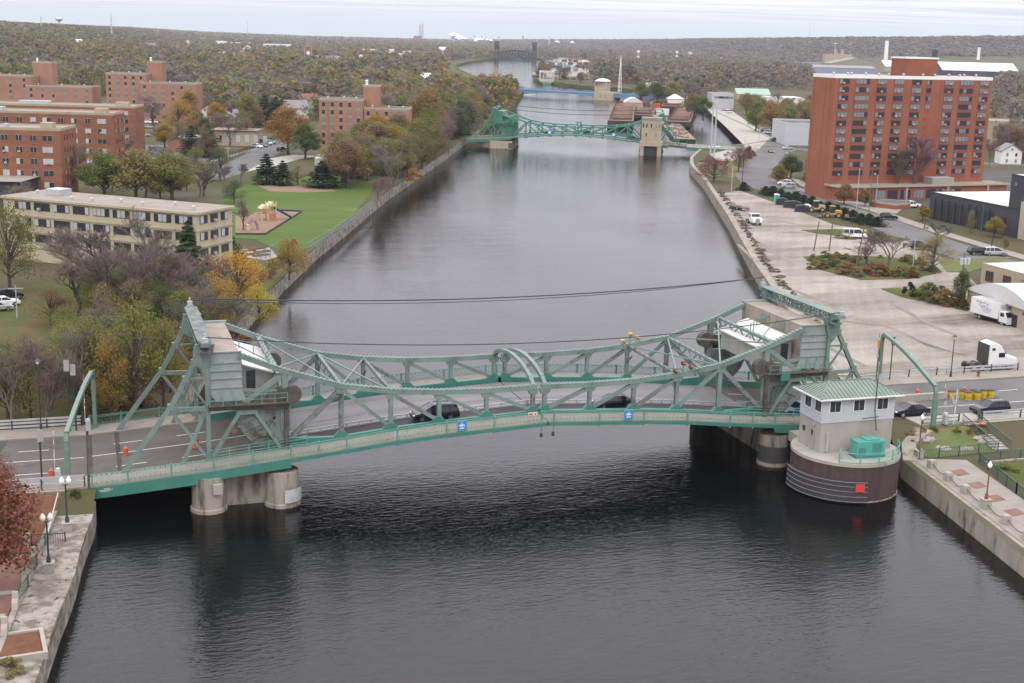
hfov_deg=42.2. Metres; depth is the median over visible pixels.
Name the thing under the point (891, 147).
window
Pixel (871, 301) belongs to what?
gravel lot
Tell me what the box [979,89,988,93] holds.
window
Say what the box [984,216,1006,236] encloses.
broadleaf tree
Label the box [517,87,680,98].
blue bridge
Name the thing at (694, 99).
broadleaf tree
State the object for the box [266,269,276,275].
bush
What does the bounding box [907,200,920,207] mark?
pickup truck
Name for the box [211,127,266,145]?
building
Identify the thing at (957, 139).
window
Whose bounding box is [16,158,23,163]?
window
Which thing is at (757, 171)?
road
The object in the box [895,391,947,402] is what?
concrete barrier
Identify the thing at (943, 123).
window
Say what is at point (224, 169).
bare tree
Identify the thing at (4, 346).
broadleaf tree
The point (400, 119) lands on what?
background tree
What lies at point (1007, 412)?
guard rail
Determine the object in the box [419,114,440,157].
background tree
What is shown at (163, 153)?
bare tree
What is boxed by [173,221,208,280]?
conifer tree
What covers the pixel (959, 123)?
window
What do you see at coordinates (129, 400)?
bush
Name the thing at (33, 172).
window
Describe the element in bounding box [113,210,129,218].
window
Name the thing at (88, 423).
barrier gate
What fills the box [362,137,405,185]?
background tree
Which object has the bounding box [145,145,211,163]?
car park
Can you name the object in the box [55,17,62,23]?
water tower
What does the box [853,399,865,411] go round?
window
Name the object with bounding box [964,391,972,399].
crash barrel
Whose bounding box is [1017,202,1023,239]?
cream building
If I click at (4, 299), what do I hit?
sedan car
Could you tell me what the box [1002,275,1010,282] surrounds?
window
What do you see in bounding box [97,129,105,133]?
window
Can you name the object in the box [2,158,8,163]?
window
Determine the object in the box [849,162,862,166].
window
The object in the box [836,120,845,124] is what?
window
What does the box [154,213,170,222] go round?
window
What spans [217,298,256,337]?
bare tree
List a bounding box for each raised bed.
[240,249,255,252]
[248,246,265,249]
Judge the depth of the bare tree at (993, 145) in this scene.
498.75 m
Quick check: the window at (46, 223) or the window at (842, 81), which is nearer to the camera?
the window at (46, 223)
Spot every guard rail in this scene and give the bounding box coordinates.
[0,416,81,429]
[5,474,85,489]
[851,363,1023,378]
[922,413,959,423]
[981,408,1023,419]
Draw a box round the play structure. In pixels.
[258,201,291,220]
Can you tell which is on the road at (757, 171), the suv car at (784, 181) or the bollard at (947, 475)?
the suv car at (784, 181)
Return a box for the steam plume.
[448,33,492,41]
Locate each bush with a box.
[0,656,26,679]
[69,488,81,499]
[103,409,115,419]
[117,402,131,414]
[125,391,146,408]
[139,398,152,406]
[180,341,192,351]
[184,350,192,360]
[228,326,252,342]
[259,270,271,278]
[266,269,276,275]
[268,259,275,269]
[277,251,287,262]
[403,167,423,181]
[732,182,754,191]
[744,146,756,158]
[757,186,768,193]
[758,186,779,196]
[772,188,785,196]
[780,192,790,198]
[787,191,805,200]
[795,195,808,203]
[801,196,815,205]
[806,260,820,269]
[807,253,819,260]
[814,201,834,212]
[815,262,829,268]
[819,253,841,264]
[823,204,841,212]
[830,207,850,217]
[830,258,841,265]
[833,231,855,239]
[834,262,862,275]
[837,210,858,221]
[841,253,851,259]
[842,265,852,272]
[848,257,858,264]
[849,213,865,223]
[852,213,874,225]
[852,269,864,275]
[858,216,890,227]
[861,262,891,276]
[874,234,891,240]
[889,265,919,276]
[892,268,905,276]
[898,254,912,262]
[898,254,916,261]
[901,281,916,296]
[904,269,920,277]
[909,285,926,295]
[912,257,925,265]
[914,282,938,302]
[929,426,938,431]
[932,287,955,307]
[937,293,951,303]
[953,297,961,305]
[957,299,966,308]
[961,301,968,309]
[996,463,1020,472]
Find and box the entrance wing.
[824,176,1009,200]
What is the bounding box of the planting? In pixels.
[992,460,1023,486]
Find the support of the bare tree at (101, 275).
on the rough grass at (24, 322)
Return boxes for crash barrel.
[948,390,955,398]
[959,389,966,398]
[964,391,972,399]
[974,390,981,399]
[980,389,987,397]
[987,389,994,397]
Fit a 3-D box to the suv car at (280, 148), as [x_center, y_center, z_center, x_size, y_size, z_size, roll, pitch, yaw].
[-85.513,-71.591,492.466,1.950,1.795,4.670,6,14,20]
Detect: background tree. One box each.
[176,88,200,115]
[234,92,261,116]
[242,104,266,119]
[245,104,263,127]
[255,95,270,125]
[257,96,291,127]
[261,104,274,124]
[318,133,368,182]
[322,137,371,187]
[323,129,356,180]
[334,153,356,185]
[349,119,374,133]
[349,132,357,140]
[355,120,394,173]
[361,111,390,129]
[361,131,378,149]
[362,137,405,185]
[382,96,392,104]
[385,124,412,148]
[386,111,410,128]
[389,143,408,177]
[391,139,417,173]
[393,95,411,105]
[393,125,415,171]
[408,117,436,161]
[412,107,446,137]
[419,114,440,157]
[439,99,457,128]
[446,109,459,140]
[450,107,472,138]
[451,108,465,118]
[453,130,466,136]
[454,101,475,135]
[454,101,476,112]
[460,99,479,126]
[991,122,1015,140]
[993,117,1021,131]
[995,125,1023,150]
[996,123,1009,143]
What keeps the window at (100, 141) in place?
in the apartment block at (97, 129)
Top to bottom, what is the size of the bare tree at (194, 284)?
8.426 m
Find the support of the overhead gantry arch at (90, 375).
on the pavement at (68, 486)
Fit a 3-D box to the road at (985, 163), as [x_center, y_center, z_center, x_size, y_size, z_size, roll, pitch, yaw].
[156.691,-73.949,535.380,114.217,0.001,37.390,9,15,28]
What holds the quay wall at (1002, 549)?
on the ground at (900, 428)
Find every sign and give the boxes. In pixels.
[457,421,466,430]
[624,410,632,418]
[950,390,958,423]
[959,252,970,287]
[977,408,981,422]
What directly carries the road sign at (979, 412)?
on the ground at (900, 428)
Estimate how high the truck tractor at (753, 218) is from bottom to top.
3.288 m
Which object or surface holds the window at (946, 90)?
in the tower block at (866, 124)
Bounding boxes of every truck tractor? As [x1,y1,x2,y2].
[745,211,761,224]
[961,339,1016,370]
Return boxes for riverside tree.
[437,89,455,108]
[453,76,470,86]
[453,87,465,102]
[457,92,478,107]
[459,86,488,123]
[461,87,483,117]
[471,83,486,111]
[474,87,493,110]
[475,77,504,113]
[495,83,507,97]
[496,75,511,94]
[535,66,544,74]
[545,63,551,74]
[577,72,583,80]
[631,74,641,84]
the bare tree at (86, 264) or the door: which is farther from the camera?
the door
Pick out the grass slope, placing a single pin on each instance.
(947, 436)
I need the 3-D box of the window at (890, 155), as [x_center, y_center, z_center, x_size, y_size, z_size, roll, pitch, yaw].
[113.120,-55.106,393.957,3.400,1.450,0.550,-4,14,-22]
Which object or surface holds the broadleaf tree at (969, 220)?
on the ground at (900, 428)
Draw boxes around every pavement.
[0,425,85,440]
[8,476,87,491]
[207,144,269,163]
[227,155,314,177]
[787,187,1023,259]
[872,369,1023,385]
[905,410,1023,425]
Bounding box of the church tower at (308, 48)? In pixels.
[304,36,312,56]
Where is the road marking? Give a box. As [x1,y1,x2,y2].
[5,450,83,474]
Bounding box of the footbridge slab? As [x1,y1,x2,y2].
[788,430,798,440]
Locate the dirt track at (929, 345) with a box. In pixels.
[906,334,976,357]
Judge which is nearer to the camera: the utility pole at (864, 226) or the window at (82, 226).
the window at (82, 226)
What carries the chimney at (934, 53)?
on the ground at (900, 428)
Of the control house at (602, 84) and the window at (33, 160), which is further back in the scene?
the control house at (602, 84)
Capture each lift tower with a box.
[32,58,57,84]
[147,57,166,80]
[363,80,380,106]
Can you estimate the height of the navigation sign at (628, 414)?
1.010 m
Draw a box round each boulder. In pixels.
[923,437,930,442]
[926,436,935,442]
[936,445,945,450]
[973,435,982,440]
[978,439,988,443]
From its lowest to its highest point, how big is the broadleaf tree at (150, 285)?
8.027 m
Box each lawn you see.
[219,176,376,252]
[938,257,1010,271]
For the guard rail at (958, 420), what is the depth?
157.23 m
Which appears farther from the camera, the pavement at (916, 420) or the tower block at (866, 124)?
the tower block at (866, 124)
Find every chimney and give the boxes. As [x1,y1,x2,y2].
[421,23,423,38]
[883,41,888,59]
[932,49,937,57]
[976,46,980,59]
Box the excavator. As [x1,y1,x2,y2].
[643,94,656,106]
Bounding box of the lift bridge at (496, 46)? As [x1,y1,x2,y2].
[488,41,542,59]
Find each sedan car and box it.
[0,295,20,305]
[0,302,13,310]
[592,393,635,407]
[782,146,793,149]
[783,401,800,414]
[894,401,930,417]
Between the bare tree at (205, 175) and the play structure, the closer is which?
the play structure
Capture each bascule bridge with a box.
[87,278,903,498]
[466,106,804,152]
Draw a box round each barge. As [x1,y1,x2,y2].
[607,101,634,128]
[634,98,655,119]
[661,95,688,112]
[662,119,695,142]
[666,102,696,128]
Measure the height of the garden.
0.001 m
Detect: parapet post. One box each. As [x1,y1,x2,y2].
[1,616,9,635]
[11,591,19,609]
[21,568,29,585]
[31,546,37,563]
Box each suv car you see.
[0,287,23,298]
[251,143,262,147]
[276,146,286,150]
[777,179,791,184]
[781,182,796,188]
[879,212,897,219]
[909,241,930,249]
[967,246,986,254]
[969,398,1010,414]
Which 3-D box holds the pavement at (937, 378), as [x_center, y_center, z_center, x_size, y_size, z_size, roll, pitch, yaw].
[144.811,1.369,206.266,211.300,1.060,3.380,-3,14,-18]
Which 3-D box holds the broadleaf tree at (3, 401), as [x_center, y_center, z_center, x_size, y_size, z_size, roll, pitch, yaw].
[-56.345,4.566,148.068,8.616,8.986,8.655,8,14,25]
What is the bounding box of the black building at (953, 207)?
[928,191,1019,237]
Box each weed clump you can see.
[760,257,770,261]
[776,281,787,285]
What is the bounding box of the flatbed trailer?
[727,203,749,210]
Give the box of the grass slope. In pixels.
[913,423,993,457]
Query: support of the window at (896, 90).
in the tower block at (866, 124)
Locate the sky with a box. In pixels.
[0,0,1023,39]
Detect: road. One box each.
[0,436,86,479]
[190,130,316,179]
[705,106,787,152]
[735,138,1015,261]
[755,148,1023,165]
[889,377,1023,417]
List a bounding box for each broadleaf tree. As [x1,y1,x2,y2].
[0,195,45,289]
[0,335,41,393]
[0,343,35,419]
[0,345,50,421]
[0,451,31,523]
[0,467,45,573]
[24,285,78,325]
[29,348,64,401]
[32,338,59,383]
[35,316,79,376]
[36,303,81,348]
[53,370,101,418]
[55,312,106,338]
[57,311,124,407]
[66,336,122,411]
[68,149,131,194]
[68,268,115,311]
[70,256,94,297]
[79,262,109,301]
[80,295,178,413]
[83,335,133,421]
[85,281,127,330]
[91,266,148,311]
[105,340,146,401]
[106,148,159,197]
[110,276,159,331]
[126,322,159,375]
[132,310,190,409]
[133,151,203,200]
[136,276,167,323]
[141,315,190,392]
[142,250,184,288]
[142,318,182,360]
[144,185,167,198]
[145,281,174,321]
[148,281,181,325]
[152,123,174,147]
[154,98,193,130]
[155,269,185,304]
[159,286,215,337]
[166,120,189,138]
[170,299,213,342]
[173,167,196,190]
[180,147,208,173]
[186,110,200,124]
[186,110,208,130]
[188,118,201,134]
[192,122,222,146]
[194,129,216,157]
[195,116,216,131]
[195,254,226,286]
[203,277,241,322]
[204,101,226,121]
[204,245,270,314]
[205,147,235,180]
[218,178,245,203]
[234,109,249,127]
[235,112,253,127]
[235,116,254,129]
[235,283,282,326]
[260,103,310,154]
[260,235,314,279]
[285,122,324,158]
[289,164,307,184]
[355,121,393,171]
[359,153,381,180]
[393,129,426,177]
[405,85,450,127]
[406,123,434,151]
[408,144,425,168]
[413,126,441,168]
[427,120,451,159]
[631,81,650,100]
[647,82,666,103]
[662,81,682,97]
[683,93,701,118]
[691,95,714,120]
[694,156,736,181]
[703,154,712,168]
[720,157,731,170]
[725,145,751,171]
[736,92,757,113]
[746,101,764,130]
[750,93,761,102]
[755,100,787,133]
[758,97,769,109]
[768,164,789,181]
[779,104,801,118]
[779,154,802,177]
[785,100,794,106]
[793,101,804,115]
[797,106,810,118]
[800,172,805,183]
[804,94,811,101]
[804,100,810,117]
[832,183,855,204]
[855,188,875,205]
[910,231,956,272]
[914,204,930,220]
[951,268,973,307]
[966,210,979,232]
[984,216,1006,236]
[989,103,1010,116]
[1002,236,1009,249]
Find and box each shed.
[263,44,291,45]
[623,97,642,108]
[665,94,683,102]
[707,92,733,109]
[732,88,770,99]
[761,96,799,100]
[771,118,809,145]
[787,98,806,103]
[789,62,821,64]
[812,64,875,73]
[822,49,851,61]
[822,57,883,72]
[879,60,891,71]
[936,62,1017,76]
[983,71,1016,80]
[986,118,1023,148]
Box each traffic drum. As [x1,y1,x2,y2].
[48,468,53,476]
[123,446,128,455]
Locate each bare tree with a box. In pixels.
[0,350,32,428]
[1,334,86,423]
[2,180,36,194]
[2,333,49,408]
[34,237,101,315]
[39,224,81,276]
[43,224,183,305]
[49,319,117,345]
[54,334,88,384]
[56,326,97,421]
[56,331,105,356]
[68,258,111,303]
[69,348,116,405]
[70,143,90,191]
[77,295,118,327]
[89,312,124,341]
[95,273,147,301]
[96,238,115,267]
[99,317,131,352]
[102,248,122,271]
[103,306,139,329]
[103,327,161,376]
[111,341,140,385]
[112,260,162,303]
[113,249,135,270]
[114,243,145,266]
[114,266,141,304]
[115,204,175,277]
[119,301,151,331]
[123,248,197,318]
[125,134,138,157]
[133,95,163,133]
[133,245,163,293]
[141,145,159,161]
[153,147,174,162]
[155,278,188,328]
[160,256,205,289]
[160,296,194,334]
[163,262,205,283]
[170,258,206,283]
[171,130,186,149]
[174,282,202,302]
[179,250,197,268]
[183,163,213,196]
[183,287,220,306]
[184,272,221,294]
[185,278,214,300]
[187,153,228,195]
[191,287,218,315]
[200,251,235,292]
[204,260,244,291]
[204,305,220,320]
[208,112,225,126]
[214,115,246,145]
[216,165,234,186]
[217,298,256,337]
[221,103,234,110]
[232,196,250,229]
[238,163,247,182]
[247,111,261,127]
[354,134,372,178]
[368,176,390,208]
[369,144,406,193]
[385,138,419,175]
[397,150,406,178]
[436,117,459,153]
[681,78,699,98]
[767,92,781,103]
[845,235,879,264]
[865,227,910,265]
[888,148,918,183]
[898,134,938,183]
[922,221,952,237]
[986,139,999,167]
[1017,138,1023,162]
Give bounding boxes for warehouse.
[967,283,1023,329]
[980,261,1023,283]
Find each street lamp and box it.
[35,359,42,428]
[39,513,54,574]
[59,476,72,532]
[913,414,924,459]
[949,335,956,376]
[979,461,992,509]
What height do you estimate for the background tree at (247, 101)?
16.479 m
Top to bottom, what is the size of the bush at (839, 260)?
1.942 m
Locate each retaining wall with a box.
[15,489,64,494]
[984,458,1023,462]
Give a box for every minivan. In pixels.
[409,400,459,421]
[983,246,1006,255]
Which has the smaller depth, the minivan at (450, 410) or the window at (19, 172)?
the minivan at (450, 410)
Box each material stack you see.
[775,197,787,204]
[783,200,800,208]
[794,204,809,212]
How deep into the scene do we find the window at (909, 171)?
397.55 m
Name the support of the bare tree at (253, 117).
on the ground at (900, 428)
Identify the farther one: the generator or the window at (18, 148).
the window at (18, 148)
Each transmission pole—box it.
[709,103,713,154]
[713,104,717,156]
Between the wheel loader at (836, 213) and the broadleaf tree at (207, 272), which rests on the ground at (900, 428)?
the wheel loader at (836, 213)
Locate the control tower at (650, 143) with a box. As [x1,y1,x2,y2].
[639,116,662,155]
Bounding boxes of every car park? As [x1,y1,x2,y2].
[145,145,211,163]
[907,171,1023,208]
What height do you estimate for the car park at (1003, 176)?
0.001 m
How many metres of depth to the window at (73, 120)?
393.88 m
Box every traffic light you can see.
[37,429,43,482]
[63,360,70,430]
[70,364,76,430]
[876,340,880,378]
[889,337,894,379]
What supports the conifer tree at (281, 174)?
on the lawn at (322, 213)
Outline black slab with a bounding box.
[1008,174,1023,235]
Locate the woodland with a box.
[0,20,1023,126]
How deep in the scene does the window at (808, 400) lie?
143.42 m
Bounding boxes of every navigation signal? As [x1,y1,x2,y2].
[620,332,639,342]
[673,361,693,372]
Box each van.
[259,139,272,144]
[842,228,867,238]
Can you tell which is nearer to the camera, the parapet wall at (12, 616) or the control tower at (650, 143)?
the parapet wall at (12, 616)
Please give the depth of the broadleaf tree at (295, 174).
384.65 m
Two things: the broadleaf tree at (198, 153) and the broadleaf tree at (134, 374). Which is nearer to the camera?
the broadleaf tree at (134, 374)
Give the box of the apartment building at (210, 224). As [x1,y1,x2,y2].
[0,187,234,277]
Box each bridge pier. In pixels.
[190,465,301,514]
[489,138,518,148]
[594,91,619,100]
[718,426,790,467]
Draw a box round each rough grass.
[0,252,299,426]
[804,229,907,240]
[804,255,941,279]
[883,288,967,310]
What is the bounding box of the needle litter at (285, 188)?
[255,182,334,191]
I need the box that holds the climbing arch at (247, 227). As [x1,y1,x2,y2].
[245,219,258,230]
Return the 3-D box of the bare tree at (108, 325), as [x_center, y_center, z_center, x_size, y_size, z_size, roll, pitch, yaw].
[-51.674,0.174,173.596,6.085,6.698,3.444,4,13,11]
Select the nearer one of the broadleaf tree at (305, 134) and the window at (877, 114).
the window at (877, 114)
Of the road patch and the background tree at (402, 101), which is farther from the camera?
the background tree at (402, 101)
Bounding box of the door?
[1010,313,1017,327]
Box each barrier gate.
[53,430,60,481]
[83,375,90,430]
[876,333,882,381]
[942,370,948,424]
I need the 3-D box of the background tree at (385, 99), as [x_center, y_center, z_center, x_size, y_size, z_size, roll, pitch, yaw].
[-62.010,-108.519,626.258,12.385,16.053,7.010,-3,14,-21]
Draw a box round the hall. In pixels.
[166,134,199,151]
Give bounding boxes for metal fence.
[4,415,83,426]
[17,574,28,599]
[27,553,37,574]
[31,532,65,544]
[37,533,45,552]
[918,442,998,459]
[978,451,1023,498]
[980,449,1023,460]
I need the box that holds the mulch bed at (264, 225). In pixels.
[235,211,297,232]
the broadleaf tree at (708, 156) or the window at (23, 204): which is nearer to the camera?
the window at (23, 204)
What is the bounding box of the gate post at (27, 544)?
[23,532,30,546]
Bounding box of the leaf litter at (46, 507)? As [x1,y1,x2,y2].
[0,493,61,553]
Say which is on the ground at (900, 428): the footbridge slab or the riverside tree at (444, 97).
the riverside tree at (444, 97)
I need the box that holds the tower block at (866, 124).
[804,56,992,198]
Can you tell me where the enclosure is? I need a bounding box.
[315,154,324,165]
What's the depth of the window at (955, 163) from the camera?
403.81 m
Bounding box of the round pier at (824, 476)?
[786,436,900,502]
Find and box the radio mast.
[617,59,620,90]
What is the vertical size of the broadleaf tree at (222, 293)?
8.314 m
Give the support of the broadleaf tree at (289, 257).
on the ground at (900, 428)
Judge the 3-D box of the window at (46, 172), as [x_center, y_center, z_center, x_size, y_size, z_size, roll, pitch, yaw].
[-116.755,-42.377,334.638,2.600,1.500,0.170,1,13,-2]
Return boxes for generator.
[848,436,885,457]
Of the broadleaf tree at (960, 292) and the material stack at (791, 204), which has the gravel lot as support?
the material stack at (791, 204)
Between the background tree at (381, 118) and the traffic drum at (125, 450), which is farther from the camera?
the background tree at (381, 118)
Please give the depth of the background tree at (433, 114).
514.24 m
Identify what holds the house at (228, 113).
on the ground at (900, 428)
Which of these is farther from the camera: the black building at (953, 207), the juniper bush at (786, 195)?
the juniper bush at (786, 195)
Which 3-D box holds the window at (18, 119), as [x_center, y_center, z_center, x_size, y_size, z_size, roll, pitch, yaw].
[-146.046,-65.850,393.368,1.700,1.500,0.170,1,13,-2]
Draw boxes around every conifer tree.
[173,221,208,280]
[176,125,201,156]
[195,124,221,157]
[232,235,247,259]
[251,153,280,185]
[271,160,297,186]
[301,160,344,188]
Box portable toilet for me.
[774,194,779,201]
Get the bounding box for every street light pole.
[856,168,859,207]
[868,171,872,212]
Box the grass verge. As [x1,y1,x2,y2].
[697,151,754,177]
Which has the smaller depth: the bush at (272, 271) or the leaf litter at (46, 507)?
the leaf litter at (46, 507)
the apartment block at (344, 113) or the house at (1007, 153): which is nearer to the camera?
the apartment block at (344, 113)
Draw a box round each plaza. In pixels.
[711,150,741,160]
[788,176,906,213]
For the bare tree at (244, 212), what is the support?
on the mulch bed at (264, 225)
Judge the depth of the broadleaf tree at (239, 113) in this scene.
583.43 m
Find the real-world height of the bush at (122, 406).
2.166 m
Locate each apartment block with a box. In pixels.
[0,73,39,100]
[0,100,145,152]
[0,106,125,172]
[0,122,78,192]
[25,83,100,102]
[105,71,150,103]
[140,80,202,121]
[319,96,364,151]
[364,105,411,125]
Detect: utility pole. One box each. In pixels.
[8,285,22,317]
[813,221,819,250]
[828,216,837,250]
[855,224,869,266]
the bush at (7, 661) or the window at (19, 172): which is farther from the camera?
the window at (19, 172)
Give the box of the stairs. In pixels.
[962,414,1011,449]
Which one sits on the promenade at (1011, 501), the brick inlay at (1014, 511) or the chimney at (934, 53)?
the brick inlay at (1014, 511)
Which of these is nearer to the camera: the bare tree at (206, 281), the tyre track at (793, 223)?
the bare tree at (206, 281)
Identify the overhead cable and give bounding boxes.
[190,277,759,300]
[190,277,764,303]
[206,312,838,344]
[494,106,659,114]
[502,104,661,110]
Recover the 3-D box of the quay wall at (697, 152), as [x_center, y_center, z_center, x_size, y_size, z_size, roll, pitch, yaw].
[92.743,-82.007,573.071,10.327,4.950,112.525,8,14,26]
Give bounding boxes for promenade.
[0,554,30,632]
[916,459,1023,543]
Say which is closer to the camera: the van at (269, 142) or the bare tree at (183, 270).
the bare tree at (183, 270)
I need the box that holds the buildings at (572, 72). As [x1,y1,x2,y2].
[546,58,588,76]
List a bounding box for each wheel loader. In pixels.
[809,200,825,212]
[818,205,841,217]
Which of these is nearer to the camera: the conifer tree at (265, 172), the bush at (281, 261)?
the bush at (281, 261)
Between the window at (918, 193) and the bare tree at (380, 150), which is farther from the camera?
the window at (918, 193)
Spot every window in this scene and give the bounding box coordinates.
[1,134,7,139]
[1,146,8,151]
[2,116,8,121]
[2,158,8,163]
[3,169,9,174]
[14,201,30,209]
[15,134,21,140]
[16,117,21,121]
[16,146,22,151]
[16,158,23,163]
[16,217,31,225]
[17,170,23,175]
[29,135,36,140]
[30,117,35,121]
[30,147,36,152]
[31,158,37,164]
[31,170,37,175]
[33,202,49,211]
[34,218,50,227]
[35,234,51,242]
[42,117,50,121]
[42,135,52,140]
[42,147,52,152]
[43,159,53,164]
[44,170,53,176]
[44,182,54,187]
[53,204,69,212]
[54,220,69,228]
[71,118,76,122]
[72,206,88,214]
[73,222,89,230]
[85,118,90,123]
[85,128,90,133]
[86,138,91,143]
[92,208,108,216]
[93,224,109,232]
[97,119,105,123]
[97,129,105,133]
[98,139,106,143]
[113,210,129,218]
[113,226,129,234]
[114,242,130,250]
[133,211,149,220]
[134,229,150,236]
[134,244,150,253]
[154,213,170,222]
[154,230,171,238]
[175,215,192,224]
[175,232,192,239]
[200,215,207,223]
[200,231,207,240]
[201,248,207,257]
[210,213,217,221]
[211,229,217,238]
[211,246,218,254]
[221,211,227,219]
[221,227,228,235]
[221,243,228,252]
[805,394,811,407]
[815,399,821,412]
[829,400,841,412]
[832,171,841,175]
[833,154,843,158]
[833,162,842,166]
[834,145,843,150]
[835,129,845,133]
[835,137,844,141]
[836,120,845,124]
[837,104,847,108]
[837,112,846,116]
[838,95,848,99]
[839,79,849,83]
[839,87,848,91]
[848,170,862,174]
[849,154,863,158]
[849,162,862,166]
[850,145,864,149]
[851,137,865,141]
[852,120,866,124]
[852,129,865,133]
[853,112,867,116]
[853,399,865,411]
[854,95,868,100]
[854,104,867,108]
[855,87,869,91]
[856,79,870,83]
[869,170,878,174]
[870,162,879,166]
[871,153,880,158]
[872,137,881,141]
[872,145,881,149]
[873,129,882,133]
[874,112,884,116]
[874,120,883,125]
[874,190,884,198]
[875,104,884,108]
[876,96,885,100]
[876,397,888,409]
[877,79,887,83]
[877,87,886,92]
[886,170,895,174]
[887,190,897,198]
[888,145,897,149]
[888,153,897,157]
[889,137,898,141]
[890,129,899,133]
[891,112,900,116]
[891,121,900,125]
[892,104,901,108]
[893,96,902,100]
[894,79,903,84]
[894,88,903,92]
[900,190,910,198]
[904,169,912,173]
[908,121,917,125]
[908,129,916,133]
[909,112,918,116]
[910,104,919,108]
[911,88,920,92]
[911,96,920,100]
[912,80,921,84]
[913,189,923,197]
[925,189,935,197]
[936,169,945,173]
[937,153,946,157]
[937,161,945,165]
[938,145,947,149]
[939,137,948,141]
[940,129,949,133]
[941,113,950,116]
[941,121,949,125]
[942,104,951,108]
[943,96,952,100]
[944,88,953,92]
[945,80,953,84]
[951,169,964,173]
[952,161,965,165]
[953,153,966,157]
[954,137,967,141]
[954,145,966,149]
[955,129,968,133]
[956,121,969,125]
[957,113,970,117]
[958,105,971,109]
[959,88,972,93]
[959,97,971,101]
[960,80,973,85]
[971,168,979,172]
[972,153,981,156]
[972,160,980,164]
[973,145,982,148]
[974,137,982,140]
[975,129,983,132]
[976,113,985,117]
[976,121,984,125]
[977,105,986,109]
[978,97,987,101]
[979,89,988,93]
[980,81,988,85]
[985,270,993,282]
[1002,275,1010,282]
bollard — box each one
[927,459,936,468]
[943,471,953,481]
[960,484,970,494]
[1000,514,1011,524]
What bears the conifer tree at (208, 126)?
on the ground at (900, 428)
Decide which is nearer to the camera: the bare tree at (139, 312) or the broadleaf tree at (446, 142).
the bare tree at (139, 312)
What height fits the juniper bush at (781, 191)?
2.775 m
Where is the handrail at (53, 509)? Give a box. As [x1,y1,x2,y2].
[48,493,58,531]
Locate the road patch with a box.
[0,441,8,452]
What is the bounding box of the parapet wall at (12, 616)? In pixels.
[0,511,56,651]
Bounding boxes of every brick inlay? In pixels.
[950,469,968,475]
[967,481,986,487]
[984,494,1005,501]
[1003,508,1023,515]
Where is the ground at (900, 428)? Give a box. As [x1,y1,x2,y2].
[0,40,1023,662]
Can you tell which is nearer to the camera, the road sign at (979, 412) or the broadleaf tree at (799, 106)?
the road sign at (979, 412)
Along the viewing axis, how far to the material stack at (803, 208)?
355.16 m
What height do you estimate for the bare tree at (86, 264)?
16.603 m
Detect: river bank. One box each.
[452,56,523,134]
[523,56,701,106]
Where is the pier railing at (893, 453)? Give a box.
[838,439,899,463]
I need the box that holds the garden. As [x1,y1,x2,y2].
[242,248,276,259]
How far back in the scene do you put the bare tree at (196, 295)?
193.19 m
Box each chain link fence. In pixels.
[206,136,274,162]
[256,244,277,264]
[308,200,373,250]
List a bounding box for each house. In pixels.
[199,105,213,122]
[220,109,231,125]
[230,109,241,123]
[282,99,309,118]
[300,92,316,107]
[594,78,610,91]
[655,108,668,114]
[793,378,904,452]
[994,142,1023,163]
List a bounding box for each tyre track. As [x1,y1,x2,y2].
[727,207,795,264]
[737,244,835,304]
[760,216,839,226]
[800,314,943,350]
[830,347,866,365]
[894,305,977,343]
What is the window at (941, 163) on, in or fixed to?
in the tower block at (866, 124)
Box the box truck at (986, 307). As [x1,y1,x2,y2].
[970,296,1011,325]
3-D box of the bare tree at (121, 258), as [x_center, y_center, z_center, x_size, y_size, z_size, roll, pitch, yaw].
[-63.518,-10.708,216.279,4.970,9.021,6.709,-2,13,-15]
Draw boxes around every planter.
[0,627,47,661]
[870,199,913,209]
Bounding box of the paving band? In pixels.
[0,590,14,594]
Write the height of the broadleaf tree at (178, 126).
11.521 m
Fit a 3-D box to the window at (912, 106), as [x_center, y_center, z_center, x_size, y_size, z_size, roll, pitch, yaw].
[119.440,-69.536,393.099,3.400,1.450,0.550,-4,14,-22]
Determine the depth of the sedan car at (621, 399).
148.00 m
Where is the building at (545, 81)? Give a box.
[539,70,553,84]
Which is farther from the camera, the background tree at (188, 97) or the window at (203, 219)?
the background tree at (188, 97)
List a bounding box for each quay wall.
[0,501,96,682]
[156,129,479,416]
[689,155,847,379]
[693,140,769,154]
[707,108,770,137]
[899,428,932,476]
[901,461,1023,577]
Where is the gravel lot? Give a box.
[718,191,1023,378]
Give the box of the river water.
[47,56,1023,682]
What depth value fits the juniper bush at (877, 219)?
330.74 m
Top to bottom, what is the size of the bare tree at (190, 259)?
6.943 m
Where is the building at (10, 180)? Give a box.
[0,175,39,205]
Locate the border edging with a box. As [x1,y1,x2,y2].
[235,209,302,234]
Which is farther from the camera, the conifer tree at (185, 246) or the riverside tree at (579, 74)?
the riverside tree at (579, 74)
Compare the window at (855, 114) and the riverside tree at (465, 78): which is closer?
the window at (855, 114)
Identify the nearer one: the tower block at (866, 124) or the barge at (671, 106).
the tower block at (866, 124)
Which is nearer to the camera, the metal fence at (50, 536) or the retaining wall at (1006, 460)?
the metal fence at (50, 536)
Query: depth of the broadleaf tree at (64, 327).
166.69 m

